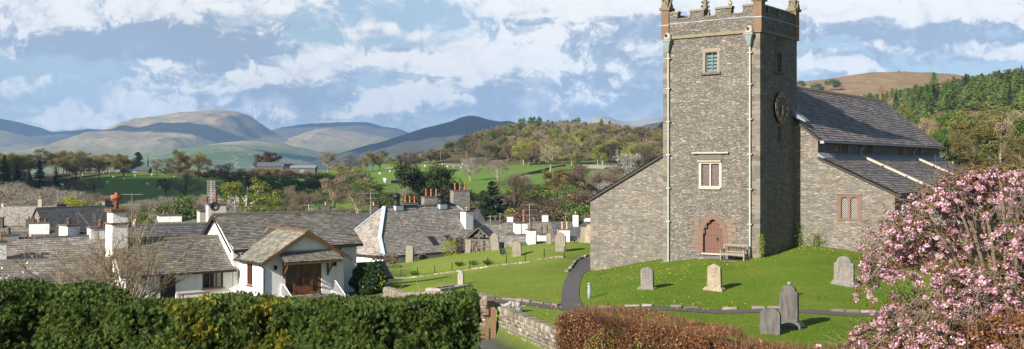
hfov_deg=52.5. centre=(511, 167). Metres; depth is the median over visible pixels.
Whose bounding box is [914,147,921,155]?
clerestory window
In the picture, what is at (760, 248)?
creeper
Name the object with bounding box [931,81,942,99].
conifer tree
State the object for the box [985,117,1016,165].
broadleaf tree
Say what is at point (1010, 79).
conifer tree
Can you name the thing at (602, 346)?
bramble
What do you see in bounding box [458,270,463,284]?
gravestone
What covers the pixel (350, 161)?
tree
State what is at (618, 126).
woodland tree
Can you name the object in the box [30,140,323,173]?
fell
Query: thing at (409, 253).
gravestone
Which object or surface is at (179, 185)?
tree
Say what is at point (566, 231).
house
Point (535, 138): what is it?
woodland tree
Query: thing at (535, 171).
field wall
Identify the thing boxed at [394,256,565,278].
retaining wall
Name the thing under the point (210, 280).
window
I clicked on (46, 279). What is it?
stone wall
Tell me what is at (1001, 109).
broadleaf tree
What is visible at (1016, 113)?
broadleaf tree
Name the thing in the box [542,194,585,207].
tree
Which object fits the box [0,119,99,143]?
fell
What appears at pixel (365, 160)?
tree
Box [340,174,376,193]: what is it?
bush
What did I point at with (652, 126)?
fell
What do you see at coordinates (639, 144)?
woodland tree
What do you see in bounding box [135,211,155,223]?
bush
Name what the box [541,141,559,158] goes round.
woodland tree
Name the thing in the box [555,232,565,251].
gravestone
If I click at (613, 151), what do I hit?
woodland tree
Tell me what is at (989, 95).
conifer tree
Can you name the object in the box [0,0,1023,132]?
sky
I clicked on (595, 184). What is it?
tree
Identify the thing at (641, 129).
woodland tree
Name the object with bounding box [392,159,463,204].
yew tree
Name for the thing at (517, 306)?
rock cress
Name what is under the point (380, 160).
tree
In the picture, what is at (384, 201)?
tree
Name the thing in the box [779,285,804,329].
gravestone
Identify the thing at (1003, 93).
conifer tree
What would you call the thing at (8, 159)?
tree
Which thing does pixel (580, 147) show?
woodland tree
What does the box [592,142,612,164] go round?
woodland tree
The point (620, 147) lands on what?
woodland tree
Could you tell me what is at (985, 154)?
broadleaf tree
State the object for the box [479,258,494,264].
daffodil clump
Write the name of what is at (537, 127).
woodland tree
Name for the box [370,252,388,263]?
shrub
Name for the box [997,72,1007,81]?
conifer tree
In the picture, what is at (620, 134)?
woodland tree
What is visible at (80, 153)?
tree
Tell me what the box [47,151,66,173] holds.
tree
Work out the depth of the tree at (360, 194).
249.96 m
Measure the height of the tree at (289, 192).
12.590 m
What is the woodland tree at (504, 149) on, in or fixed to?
on the ground at (130, 185)
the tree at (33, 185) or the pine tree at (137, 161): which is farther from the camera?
the pine tree at (137, 161)
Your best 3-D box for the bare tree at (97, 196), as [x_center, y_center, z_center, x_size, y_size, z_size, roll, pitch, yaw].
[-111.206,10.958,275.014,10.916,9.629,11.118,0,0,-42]
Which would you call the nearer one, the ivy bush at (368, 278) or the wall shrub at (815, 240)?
the wall shrub at (815, 240)
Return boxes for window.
[201,273,224,289]
[245,263,252,286]
[692,152,728,188]
[701,37,720,74]
[774,38,784,74]
[837,194,862,220]
[840,144,849,152]
[865,145,873,153]
[896,146,904,154]
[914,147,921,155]
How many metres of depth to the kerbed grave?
61.22 m
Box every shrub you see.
[3,200,231,308]
[201,189,241,212]
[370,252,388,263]
[385,252,399,264]
[417,253,427,259]
[442,237,458,255]
[454,235,464,253]
[791,223,803,246]
[796,225,825,245]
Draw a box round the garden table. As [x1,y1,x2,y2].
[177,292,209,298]
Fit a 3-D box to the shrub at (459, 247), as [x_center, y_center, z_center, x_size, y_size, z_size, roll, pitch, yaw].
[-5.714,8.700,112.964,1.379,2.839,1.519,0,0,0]
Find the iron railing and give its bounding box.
[388,247,564,275]
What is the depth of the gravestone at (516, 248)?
93.55 m
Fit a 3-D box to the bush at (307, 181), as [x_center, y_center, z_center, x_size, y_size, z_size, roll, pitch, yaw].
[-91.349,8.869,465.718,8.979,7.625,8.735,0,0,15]
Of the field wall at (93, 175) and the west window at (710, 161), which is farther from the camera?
the field wall at (93, 175)
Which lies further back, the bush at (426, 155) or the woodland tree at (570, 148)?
the bush at (426, 155)
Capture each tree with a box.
[0,152,38,174]
[0,154,25,173]
[0,155,12,186]
[0,182,33,203]
[0,186,37,207]
[0,191,21,205]
[1,170,28,182]
[1,182,34,195]
[2,189,41,204]
[7,186,46,205]
[12,164,25,184]
[15,179,41,191]
[21,154,48,175]
[24,148,56,173]
[25,186,59,205]
[33,160,49,196]
[43,176,62,193]
[45,189,94,205]
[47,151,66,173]
[48,150,72,173]
[48,192,87,205]
[50,167,61,196]
[51,195,101,205]
[56,153,73,173]
[56,154,78,174]
[57,154,92,179]
[58,174,79,187]
[61,180,89,193]
[66,154,93,179]
[68,150,94,174]
[86,155,112,177]
[86,177,104,194]
[86,193,109,204]
[99,157,112,173]
[103,153,117,172]
[111,153,136,176]
[123,198,150,222]
[132,152,144,166]
[135,201,158,217]
[142,194,197,223]
[146,199,158,214]
[148,159,164,174]
[148,196,175,221]
[154,196,175,217]
[155,178,172,197]
[163,149,190,178]
[164,199,199,217]
[168,173,205,194]
[176,202,208,213]
[179,195,210,210]
[188,152,211,177]
[194,193,213,204]
[206,163,250,191]
[217,177,284,212]
[236,173,252,189]
[265,184,299,211]
[283,184,304,205]
[286,191,320,210]
[288,196,305,210]
[312,174,352,209]
[317,151,339,172]
[338,188,374,213]
[342,154,357,167]
[355,160,364,168]
[360,150,373,171]
[366,196,392,212]
[368,149,389,170]
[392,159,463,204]
[399,185,416,203]
[437,185,479,206]
[443,142,455,154]
[444,193,521,215]
[454,139,464,149]
[456,158,483,180]
[457,139,472,156]
[464,133,480,152]
[466,138,479,157]
[470,189,508,206]
[472,190,490,216]
[474,130,483,139]
[476,139,497,160]
[476,181,510,221]
[482,134,497,141]
[485,160,511,180]
[487,130,498,139]
[487,130,504,139]
[487,172,547,212]
[489,139,501,158]
[489,208,522,221]
[490,141,502,159]
[492,125,511,138]
[497,128,514,141]
[497,135,512,149]
[498,189,545,200]
[499,144,512,161]
[499,213,537,221]
[501,124,515,136]
[501,183,562,196]
[504,135,517,143]
[506,191,540,215]
[507,142,516,162]
[508,171,529,188]
[511,145,521,162]
[512,141,531,164]
[512,201,544,219]
[516,137,531,146]
[517,146,533,161]
[517,190,569,214]
[518,119,523,130]
[518,129,528,137]
[519,146,538,164]
[520,140,543,164]
[521,215,556,221]
[523,125,533,137]
[526,199,564,215]
[529,128,551,138]
[530,135,543,141]
[530,144,546,165]
[530,207,582,221]
[535,126,547,134]
[536,139,546,158]
[539,144,564,170]
[539,167,586,193]
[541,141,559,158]
[542,122,555,128]
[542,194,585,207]
[544,139,559,159]
[546,201,589,221]
[547,127,560,139]
[547,129,557,139]
[550,133,562,139]
[551,140,572,163]
[556,120,567,126]
[556,164,609,194]
[556,184,589,195]
[558,147,567,159]
[558,204,589,221]
[559,123,573,133]
[562,139,580,152]
[564,145,580,164]
[565,186,597,206]
[566,164,591,177]
[568,130,586,141]
[568,144,583,159]
[568,150,583,169]
[570,123,580,139]
[574,131,588,146]
[581,178,609,191]
[582,140,592,156]
[585,124,601,136]
[585,169,614,182]
[588,132,598,142]
[589,139,606,162]
[590,149,601,164]
[591,180,612,194]
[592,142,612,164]
[594,134,613,140]
[596,126,611,134]
[598,165,623,178]
[598,173,621,188]
[603,139,618,161]
[603,142,620,164]
[604,127,617,139]
[604,165,630,182]
[606,135,623,156]
[606,141,622,161]
[612,123,623,132]
[614,131,625,145]
[617,133,635,143]
[618,136,631,144]
[619,144,641,164]
[624,127,637,136]
[629,144,645,165]
[629,149,646,165]
[630,134,638,142]
[632,141,644,148]
[634,126,648,141]
[636,147,655,163]
[637,129,648,138]
[641,140,657,147]
[643,136,655,146]
[644,131,654,137]
[645,144,660,160]
[652,133,662,140]
[813,148,1023,348]
[889,88,894,99]
[892,100,900,109]
[896,89,902,101]
[897,106,906,115]
[898,108,912,120]
[900,88,906,101]
[902,88,912,107]
[906,95,916,113]
[908,101,918,114]
[911,113,933,125]
[913,103,921,114]
[915,88,926,102]
[918,117,938,134]
[919,99,931,115]
[922,93,940,113]
[923,106,936,115]
[928,72,938,83]
[929,127,967,160]
[929,128,940,152]
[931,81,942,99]
[932,84,938,106]
[934,111,980,151]
[936,89,945,108]
[936,115,980,166]
[937,122,944,155]
[938,90,957,111]
[939,91,960,112]
[940,109,968,128]
[942,81,949,91]
[945,83,961,100]
[947,117,955,163]
[948,120,999,162]
[949,86,959,108]
[953,79,963,96]
[954,105,965,111]
[956,107,971,114]
[958,82,984,110]
[959,111,1000,160]
[960,73,968,90]
[962,87,971,107]
[967,84,993,110]
[975,76,985,97]
[975,111,997,115]
[975,126,1001,167]
[976,109,1007,119]
[978,114,1010,162]
[979,104,993,112]
[981,79,990,98]
[984,111,1004,118]
[985,77,997,95]
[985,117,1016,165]
[986,84,997,105]
[987,85,998,105]
[989,71,997,87]
[991,81,1011,107]
[994,107,1007,113]
[996,83,1016,107]
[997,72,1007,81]
[998,69,1011,78]
[998,117,1018,158]
[998,134,1023,178]
[1000,123,1019,160]
[1003,74,1014,92]
[1003,115,1023,160]
[1005,84,1014,109]
[1006,109,1023,117]
[1007,101,1020,113]
[1008,113,1023,136]
[1011,75,1023,100]
[1013,72,1023,93]
[1017,102,1023,115]
[1018,90,1023,102]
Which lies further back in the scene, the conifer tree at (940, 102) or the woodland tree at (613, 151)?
the woodland tree at (613, 151)
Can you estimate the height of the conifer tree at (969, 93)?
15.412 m
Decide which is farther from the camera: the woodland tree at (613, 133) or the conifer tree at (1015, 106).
the woodland tree at (613, 133)
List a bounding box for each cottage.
[0,218,58,236]
[154,210,196,222]
[401,196,418,204]
[474,235,525,251]
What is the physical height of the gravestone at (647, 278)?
1.282 m
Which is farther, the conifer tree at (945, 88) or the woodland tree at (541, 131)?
the woodland tree at (541, 131)
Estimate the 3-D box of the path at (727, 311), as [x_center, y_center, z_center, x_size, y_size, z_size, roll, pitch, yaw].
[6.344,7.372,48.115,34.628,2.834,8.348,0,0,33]
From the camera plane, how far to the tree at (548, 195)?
260.69 m
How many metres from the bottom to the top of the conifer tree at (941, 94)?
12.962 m
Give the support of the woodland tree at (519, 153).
on the ground at (130, 185)
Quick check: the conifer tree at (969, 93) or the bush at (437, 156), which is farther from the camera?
the bush at (437, 156)
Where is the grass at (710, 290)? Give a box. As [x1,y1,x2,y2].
[390,241,1002,348]
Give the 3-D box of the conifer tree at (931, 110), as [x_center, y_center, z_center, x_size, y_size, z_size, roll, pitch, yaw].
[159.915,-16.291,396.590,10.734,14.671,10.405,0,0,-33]
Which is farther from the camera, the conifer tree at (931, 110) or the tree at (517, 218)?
the conifer tree at (931, 110)
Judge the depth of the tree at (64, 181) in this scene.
457.32 m
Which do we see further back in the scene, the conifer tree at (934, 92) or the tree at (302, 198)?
the conifer tree at (934, 92)
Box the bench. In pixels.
[720,244,748,260]
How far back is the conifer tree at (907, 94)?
588.99 m
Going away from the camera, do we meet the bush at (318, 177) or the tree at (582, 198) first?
the tree at (582, 198)
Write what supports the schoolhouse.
on the ground at (130, 185)
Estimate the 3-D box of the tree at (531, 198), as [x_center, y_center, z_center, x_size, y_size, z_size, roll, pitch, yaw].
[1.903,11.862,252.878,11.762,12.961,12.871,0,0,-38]
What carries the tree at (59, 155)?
on the ground at (130, 185)
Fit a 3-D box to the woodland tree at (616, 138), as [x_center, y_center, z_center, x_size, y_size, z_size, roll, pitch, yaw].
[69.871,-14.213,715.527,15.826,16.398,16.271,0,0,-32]
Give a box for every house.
[0,216,37,231]
[0,220,105,259]
[0,257,111,284]
[58,218,105,235]
[103,193,363,298]
[105,190,226,237]
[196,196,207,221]
[321,202,378,228]
[420,183,485,221]
[480,217,553,235]
[506,210,538,240]
[506,211,589,235]
[520,223,545,245]
[536,226,558,240]
[552,222,579,242]
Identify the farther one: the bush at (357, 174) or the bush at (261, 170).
the bush at (261, 170)
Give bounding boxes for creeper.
[756,234,765,258]
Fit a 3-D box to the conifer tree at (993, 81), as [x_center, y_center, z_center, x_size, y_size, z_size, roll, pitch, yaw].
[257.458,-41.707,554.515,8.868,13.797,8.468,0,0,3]
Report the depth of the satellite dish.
73.94 m
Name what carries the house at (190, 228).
on the ground at (130, 185)
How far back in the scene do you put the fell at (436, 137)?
4412.72 m
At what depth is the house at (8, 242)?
71.16 m
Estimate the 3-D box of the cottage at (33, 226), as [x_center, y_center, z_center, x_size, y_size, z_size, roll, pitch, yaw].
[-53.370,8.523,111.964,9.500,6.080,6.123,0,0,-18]
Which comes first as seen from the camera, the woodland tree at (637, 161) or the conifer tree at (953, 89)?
the conifer tree at (953, 89)
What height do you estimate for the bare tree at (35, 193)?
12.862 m
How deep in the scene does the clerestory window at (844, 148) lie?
69.01 m
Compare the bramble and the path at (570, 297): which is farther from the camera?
the path at (570, 297)
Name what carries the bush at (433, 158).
on the ground at (130, 185)
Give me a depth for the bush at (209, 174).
569.20 m
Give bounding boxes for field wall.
[60,172,119,181]
[385,164,471,168]
[519,164,565,175]
[584,165,616,168]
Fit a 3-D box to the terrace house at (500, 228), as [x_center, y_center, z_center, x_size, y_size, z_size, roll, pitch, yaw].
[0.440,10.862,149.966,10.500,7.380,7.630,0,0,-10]
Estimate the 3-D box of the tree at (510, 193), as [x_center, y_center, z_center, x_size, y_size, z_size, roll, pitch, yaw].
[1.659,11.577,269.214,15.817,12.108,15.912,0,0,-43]
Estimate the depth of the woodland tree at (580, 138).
761.15 m
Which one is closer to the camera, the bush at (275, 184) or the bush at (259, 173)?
the bush at (275, 184)
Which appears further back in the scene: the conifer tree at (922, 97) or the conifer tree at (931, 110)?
the conifer tree at (922, 97)
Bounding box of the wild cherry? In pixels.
[608,150,644,177]
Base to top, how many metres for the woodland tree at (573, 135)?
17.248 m
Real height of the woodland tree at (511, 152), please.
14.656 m
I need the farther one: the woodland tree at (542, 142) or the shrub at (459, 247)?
the woodland tree at (542, 142)
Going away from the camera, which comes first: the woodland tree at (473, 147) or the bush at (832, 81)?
the woodland tree at (473, 147)
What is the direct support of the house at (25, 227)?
on the ground at (130, 185)
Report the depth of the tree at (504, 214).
220.50 m
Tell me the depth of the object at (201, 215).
94.66 m
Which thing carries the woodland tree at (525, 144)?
on the ground at (130, 185)
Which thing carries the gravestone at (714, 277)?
on the grass at (710, 290)
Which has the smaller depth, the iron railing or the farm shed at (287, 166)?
the iron railing
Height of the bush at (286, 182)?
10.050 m
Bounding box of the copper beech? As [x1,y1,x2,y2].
[252,151,282,166]
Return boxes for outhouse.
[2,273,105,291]
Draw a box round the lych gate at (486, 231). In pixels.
[464,225,503,251]
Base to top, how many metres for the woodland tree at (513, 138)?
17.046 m
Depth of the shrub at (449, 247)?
112.88 m
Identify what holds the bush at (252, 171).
on the ground at (130, 185)
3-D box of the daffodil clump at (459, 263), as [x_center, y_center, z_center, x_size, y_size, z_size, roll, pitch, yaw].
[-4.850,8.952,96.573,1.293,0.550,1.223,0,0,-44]
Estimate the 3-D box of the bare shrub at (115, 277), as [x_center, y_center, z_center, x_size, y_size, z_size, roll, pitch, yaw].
[-15.019,4.086,38.925,7.712,6.005,6.738,0,0,0]
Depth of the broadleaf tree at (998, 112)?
296.59 m
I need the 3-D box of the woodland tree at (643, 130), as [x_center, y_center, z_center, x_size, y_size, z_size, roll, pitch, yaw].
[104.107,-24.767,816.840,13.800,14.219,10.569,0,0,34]
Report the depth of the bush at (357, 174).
439.19 m
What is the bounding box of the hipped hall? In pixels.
[354,187,491,264]
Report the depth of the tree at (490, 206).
238.94 m
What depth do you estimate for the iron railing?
90.06 m
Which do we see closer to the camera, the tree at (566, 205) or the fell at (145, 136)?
the tree at (566, 205)
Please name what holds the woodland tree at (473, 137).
on the ground at (130, 185)
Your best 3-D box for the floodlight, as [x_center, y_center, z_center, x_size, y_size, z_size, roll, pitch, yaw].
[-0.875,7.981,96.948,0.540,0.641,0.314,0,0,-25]
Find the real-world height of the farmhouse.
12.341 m
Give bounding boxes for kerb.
[496,252,971,312]
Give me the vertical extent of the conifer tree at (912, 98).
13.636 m
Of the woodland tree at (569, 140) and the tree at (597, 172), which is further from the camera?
the woodland tree at (569, 140)
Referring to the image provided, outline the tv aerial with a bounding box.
[207,180,215,233]
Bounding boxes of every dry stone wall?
[383,286,495,325]
[496,306,559,348]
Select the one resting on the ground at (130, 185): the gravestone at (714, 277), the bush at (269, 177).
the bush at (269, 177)
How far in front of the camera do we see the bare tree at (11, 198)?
261.54 m
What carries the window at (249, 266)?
in the white house at (294, 254)
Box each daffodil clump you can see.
[454,261,464,265]
[470,259,478,265]
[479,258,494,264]
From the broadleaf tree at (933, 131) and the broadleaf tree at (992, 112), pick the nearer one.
the broadleaf tree at (933, 131)
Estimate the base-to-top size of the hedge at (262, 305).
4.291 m
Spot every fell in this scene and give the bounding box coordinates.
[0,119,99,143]
[0,130,47,153]
[1,110,288,173]
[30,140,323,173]
[271,122,407,138]
[285,128,388,153]
[305,116,515,169]
[587,116,662,128]
[633,121,662,130]
[657,71,964,127]
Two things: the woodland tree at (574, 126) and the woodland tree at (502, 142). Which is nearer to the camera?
the woodland tree at (502, 142)
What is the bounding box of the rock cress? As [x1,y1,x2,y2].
[500,301,523,310]
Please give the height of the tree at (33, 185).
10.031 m
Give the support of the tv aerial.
attached to the white house at (294, 254)
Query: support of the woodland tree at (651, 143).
on the ground at (130, 185)
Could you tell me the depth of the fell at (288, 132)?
9964.01 m
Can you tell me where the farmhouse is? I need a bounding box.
[257,162,285,174]
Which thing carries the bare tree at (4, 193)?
on the ground at (130, 185)
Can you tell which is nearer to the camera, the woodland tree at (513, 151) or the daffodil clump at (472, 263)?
the daffodil clump at (472, 263)
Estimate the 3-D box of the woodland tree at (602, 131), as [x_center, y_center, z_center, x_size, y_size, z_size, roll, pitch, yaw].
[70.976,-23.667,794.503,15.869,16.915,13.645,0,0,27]
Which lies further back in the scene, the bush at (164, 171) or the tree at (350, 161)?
the tree at (350, 161)
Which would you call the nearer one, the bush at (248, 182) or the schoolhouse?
the schoolhouse
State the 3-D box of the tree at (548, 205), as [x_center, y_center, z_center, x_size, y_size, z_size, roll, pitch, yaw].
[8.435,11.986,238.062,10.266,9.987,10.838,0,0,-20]
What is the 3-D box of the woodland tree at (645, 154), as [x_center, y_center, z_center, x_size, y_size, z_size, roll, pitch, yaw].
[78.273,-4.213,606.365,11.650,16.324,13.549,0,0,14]
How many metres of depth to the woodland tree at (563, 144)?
638.33 m
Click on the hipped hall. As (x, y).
(396, 227)
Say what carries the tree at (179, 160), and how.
on the ground at (130, 185)
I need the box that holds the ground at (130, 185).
[0,71,1023,348]
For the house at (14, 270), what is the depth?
55.85 m
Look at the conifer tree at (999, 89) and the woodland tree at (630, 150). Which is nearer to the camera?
the conifer tree at (999, 89)
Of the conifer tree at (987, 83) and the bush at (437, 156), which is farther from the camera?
the bush at (437, 156)
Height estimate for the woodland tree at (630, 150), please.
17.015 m
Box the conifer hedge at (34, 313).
[0,276,483,348]
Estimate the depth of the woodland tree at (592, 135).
783.33 m
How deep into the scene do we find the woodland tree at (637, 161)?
622.35 m
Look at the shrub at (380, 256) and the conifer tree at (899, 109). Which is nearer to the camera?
the shrub at (380, 256)
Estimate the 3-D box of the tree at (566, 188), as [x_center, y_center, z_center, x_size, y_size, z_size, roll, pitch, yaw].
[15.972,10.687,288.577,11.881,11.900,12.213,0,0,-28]
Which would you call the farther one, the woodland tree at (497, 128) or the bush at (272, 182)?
the woodland tree at (497, 128)
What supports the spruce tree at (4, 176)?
on the ground at (130, 185)
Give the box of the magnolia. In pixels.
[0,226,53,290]
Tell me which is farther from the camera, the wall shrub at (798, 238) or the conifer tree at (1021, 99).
the conifer tree at (1021, 99)
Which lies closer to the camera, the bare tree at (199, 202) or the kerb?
the kerb
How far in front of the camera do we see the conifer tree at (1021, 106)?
351.12 m
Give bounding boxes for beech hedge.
[552,301,833,348]
[821,304,1023,348]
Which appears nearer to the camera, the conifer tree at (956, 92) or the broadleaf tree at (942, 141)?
the broadleaf tree at (942, 141)
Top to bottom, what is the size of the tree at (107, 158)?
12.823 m
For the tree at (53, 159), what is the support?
on the ground at (130, 185)
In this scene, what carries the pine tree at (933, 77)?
on the ground at (130, 185)
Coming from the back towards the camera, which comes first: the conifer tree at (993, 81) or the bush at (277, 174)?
the bush at (277, 174)
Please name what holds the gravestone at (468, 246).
on the ground at (130, 185)
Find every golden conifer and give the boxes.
[49,285,238,348]
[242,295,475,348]
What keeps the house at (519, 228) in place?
on the ground at (130, 185)
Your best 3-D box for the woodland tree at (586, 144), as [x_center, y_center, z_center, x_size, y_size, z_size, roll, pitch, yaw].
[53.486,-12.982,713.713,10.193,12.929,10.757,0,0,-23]
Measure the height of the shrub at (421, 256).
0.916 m
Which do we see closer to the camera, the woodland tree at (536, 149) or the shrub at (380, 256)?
the shrub at (380, 256)
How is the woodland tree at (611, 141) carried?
on the ground at (130, 185)
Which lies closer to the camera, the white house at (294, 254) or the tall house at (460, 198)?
the white house at (294, 254)
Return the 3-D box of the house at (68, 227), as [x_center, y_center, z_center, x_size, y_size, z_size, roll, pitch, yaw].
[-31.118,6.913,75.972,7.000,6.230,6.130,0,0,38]
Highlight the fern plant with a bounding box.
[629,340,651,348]
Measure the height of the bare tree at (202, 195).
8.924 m
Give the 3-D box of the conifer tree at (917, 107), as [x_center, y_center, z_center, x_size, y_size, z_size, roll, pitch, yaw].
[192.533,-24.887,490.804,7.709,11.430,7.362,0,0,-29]
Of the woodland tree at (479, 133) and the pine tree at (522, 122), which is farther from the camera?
the pine tree at (522, 122)
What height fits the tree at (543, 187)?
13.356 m
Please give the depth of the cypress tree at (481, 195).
209.84 m
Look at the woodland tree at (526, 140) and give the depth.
687.47 m
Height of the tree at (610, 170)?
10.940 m
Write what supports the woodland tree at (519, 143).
on the ground at (130, 185)
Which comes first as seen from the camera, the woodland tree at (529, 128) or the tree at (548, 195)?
the tree at (548, 195)
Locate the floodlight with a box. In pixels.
[500,249,505,255]
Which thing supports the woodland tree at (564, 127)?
on the ground at (130, 185)
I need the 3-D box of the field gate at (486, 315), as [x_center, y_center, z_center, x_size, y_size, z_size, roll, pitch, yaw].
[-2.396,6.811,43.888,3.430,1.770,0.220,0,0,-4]
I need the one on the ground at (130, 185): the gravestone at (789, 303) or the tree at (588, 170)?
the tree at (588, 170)
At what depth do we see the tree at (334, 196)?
299.09 m
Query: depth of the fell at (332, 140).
7686.15 m
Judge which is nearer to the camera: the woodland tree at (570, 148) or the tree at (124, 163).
the tree at (124, 163)
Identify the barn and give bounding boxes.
[122,167,151,172]
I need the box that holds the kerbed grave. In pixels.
[426,284,468,290]
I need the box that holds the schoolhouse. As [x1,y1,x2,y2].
[31,199,113,234]
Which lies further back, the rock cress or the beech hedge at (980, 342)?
the rock cress
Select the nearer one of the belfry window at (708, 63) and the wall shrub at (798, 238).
the belfry window at (708, 63)
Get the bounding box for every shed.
[285,164,314,169]
[289,165,317,176]
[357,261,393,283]
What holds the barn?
on the ground at (130, 185)
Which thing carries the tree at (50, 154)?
on the ground at (130, 185)
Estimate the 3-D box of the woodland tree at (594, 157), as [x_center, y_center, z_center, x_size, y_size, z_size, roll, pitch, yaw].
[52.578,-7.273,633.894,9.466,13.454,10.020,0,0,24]
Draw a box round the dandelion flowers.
[528,247,864,308]
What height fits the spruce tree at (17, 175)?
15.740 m
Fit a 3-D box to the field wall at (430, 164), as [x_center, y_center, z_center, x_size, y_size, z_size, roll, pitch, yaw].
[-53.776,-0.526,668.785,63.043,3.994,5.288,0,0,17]
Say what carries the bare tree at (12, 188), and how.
on the ground at (130, 185)
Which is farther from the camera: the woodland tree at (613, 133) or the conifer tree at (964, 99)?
the woodland tree at (613, 133)
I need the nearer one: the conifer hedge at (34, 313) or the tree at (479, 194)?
the conifer hedge at (34, 313)
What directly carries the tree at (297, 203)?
on the ground at (130, 185)
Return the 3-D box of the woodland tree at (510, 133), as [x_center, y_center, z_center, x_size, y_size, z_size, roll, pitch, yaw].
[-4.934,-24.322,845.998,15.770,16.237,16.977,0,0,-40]
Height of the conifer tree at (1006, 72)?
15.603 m
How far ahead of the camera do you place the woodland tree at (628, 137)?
738.83 m
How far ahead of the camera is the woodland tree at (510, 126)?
877.15 m
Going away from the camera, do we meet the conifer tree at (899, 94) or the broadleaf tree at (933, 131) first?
the broadleaf tree at (933, 131)
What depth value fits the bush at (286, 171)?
596.55 m
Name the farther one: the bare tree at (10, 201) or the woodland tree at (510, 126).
the woodland tree at (510, 126)
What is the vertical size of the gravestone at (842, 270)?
1.652 m
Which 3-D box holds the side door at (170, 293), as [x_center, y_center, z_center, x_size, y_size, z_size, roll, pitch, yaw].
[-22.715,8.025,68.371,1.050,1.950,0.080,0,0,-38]
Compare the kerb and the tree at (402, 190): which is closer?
the kerb
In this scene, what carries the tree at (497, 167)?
on the ground at (130, 185)
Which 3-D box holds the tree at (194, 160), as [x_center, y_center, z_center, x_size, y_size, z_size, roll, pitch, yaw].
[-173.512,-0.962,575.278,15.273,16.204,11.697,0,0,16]
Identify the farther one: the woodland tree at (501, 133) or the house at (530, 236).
the woodland tree at (501, 133)
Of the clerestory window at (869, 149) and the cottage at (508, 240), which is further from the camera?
the cottage at (508, 240)
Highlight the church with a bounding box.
[586,0,998,270]
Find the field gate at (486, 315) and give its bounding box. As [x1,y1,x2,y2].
[480,307,495,338]
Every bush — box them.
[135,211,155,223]
[158,167,169,173]
[165,168,175,174]
[181,168,191,174]
[203,170,217,177]
[242,174,263,191]
[246,169,258,176]
[246,169,267,176]
[253,168,268,176]
[253,175,277,191]
[262,179,277,191]
[266,167,280,176]
[267,182,281,191]
[268,170,283,177]
[275,169,294,177]
[276,176,303,192]
[284,169,296,177]
[291,181,308,189]
[300,179,315,191]
[303,173,331,190]
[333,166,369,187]
[340,172,362,177]
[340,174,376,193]
[347,180,375,199]
[347,181,384,204]
[348,261,387,295]
[355,177,376,200]
[385,156,395,166]
[395,152,422,164]
[406,150,431,163]
[407,156,422,164]
[420,150,436,163]
[429,148,448,161]
[797,80,806,85]
[810,83,824,89]
[824,78,840,90]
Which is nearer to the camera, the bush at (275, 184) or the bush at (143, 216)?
the bush at (143, 216)
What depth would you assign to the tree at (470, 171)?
499.24 m
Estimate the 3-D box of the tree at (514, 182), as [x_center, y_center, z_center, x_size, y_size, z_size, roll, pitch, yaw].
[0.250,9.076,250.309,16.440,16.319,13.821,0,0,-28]
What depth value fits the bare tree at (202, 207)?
224.16 m
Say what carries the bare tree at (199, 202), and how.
on the ground at (130, 185)
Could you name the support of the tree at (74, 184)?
on the ground at (130, 185)
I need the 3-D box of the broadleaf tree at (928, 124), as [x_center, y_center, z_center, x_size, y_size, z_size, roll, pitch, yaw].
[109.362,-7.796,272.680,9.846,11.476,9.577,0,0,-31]
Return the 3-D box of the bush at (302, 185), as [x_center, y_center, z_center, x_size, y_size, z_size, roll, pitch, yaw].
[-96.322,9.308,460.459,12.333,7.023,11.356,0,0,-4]
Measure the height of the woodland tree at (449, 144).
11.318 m
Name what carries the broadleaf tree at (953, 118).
on the ground at (130, 185)
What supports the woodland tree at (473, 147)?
on the ground at (130, 185)
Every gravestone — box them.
[406,245,413,261]
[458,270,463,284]
[465,239,471,252]
[490,233,499,250]
[512,241,521,256]
[546,233,551,243]
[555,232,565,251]
[580,227,585,242]
[585,224,589,242]
[637,267,657,289]
[703,264,725,291]
[760,308,780,334]
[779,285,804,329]
[830,256,857,287]
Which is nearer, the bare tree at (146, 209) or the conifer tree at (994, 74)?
the bare tree at (146, 209)
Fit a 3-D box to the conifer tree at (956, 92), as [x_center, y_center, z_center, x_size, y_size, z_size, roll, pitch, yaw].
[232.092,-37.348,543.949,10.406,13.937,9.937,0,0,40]
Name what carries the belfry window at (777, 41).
in the church
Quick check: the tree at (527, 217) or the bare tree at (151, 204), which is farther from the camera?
the bare tree at (151, 204)
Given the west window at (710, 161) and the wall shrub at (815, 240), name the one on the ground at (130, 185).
the wall shrub at (815, 240)
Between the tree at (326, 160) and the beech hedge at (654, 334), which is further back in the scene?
the tree at (326, 160)
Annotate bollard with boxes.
[587,283,590,297]
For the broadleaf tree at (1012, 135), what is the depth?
231.37 m
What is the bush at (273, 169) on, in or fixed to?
on the ground at (130, 185)
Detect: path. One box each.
[495,300,949,315]
[555,256,589,309]
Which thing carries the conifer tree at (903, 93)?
on the ground at (130, 185)
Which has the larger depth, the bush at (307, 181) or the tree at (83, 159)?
the tree at (83, 159)
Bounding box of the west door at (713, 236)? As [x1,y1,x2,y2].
[705,219,722,252]
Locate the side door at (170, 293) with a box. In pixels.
[160,276,174,298]
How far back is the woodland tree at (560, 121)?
909.86 m
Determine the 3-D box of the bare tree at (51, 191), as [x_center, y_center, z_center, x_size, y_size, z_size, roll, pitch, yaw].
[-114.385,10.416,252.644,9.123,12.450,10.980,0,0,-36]
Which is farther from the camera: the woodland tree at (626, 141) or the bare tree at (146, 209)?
the woodland tree at (626, 141)
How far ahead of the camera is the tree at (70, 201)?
213.08 m
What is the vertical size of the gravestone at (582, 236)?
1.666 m
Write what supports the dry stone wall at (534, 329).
on the ground at (130, 185)
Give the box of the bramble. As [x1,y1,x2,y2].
[583,328,617,348]
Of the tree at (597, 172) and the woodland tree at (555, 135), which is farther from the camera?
the woodland tree at (555, 135)
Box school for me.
[0,196,53,225]
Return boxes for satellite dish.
[210,202,219,212]

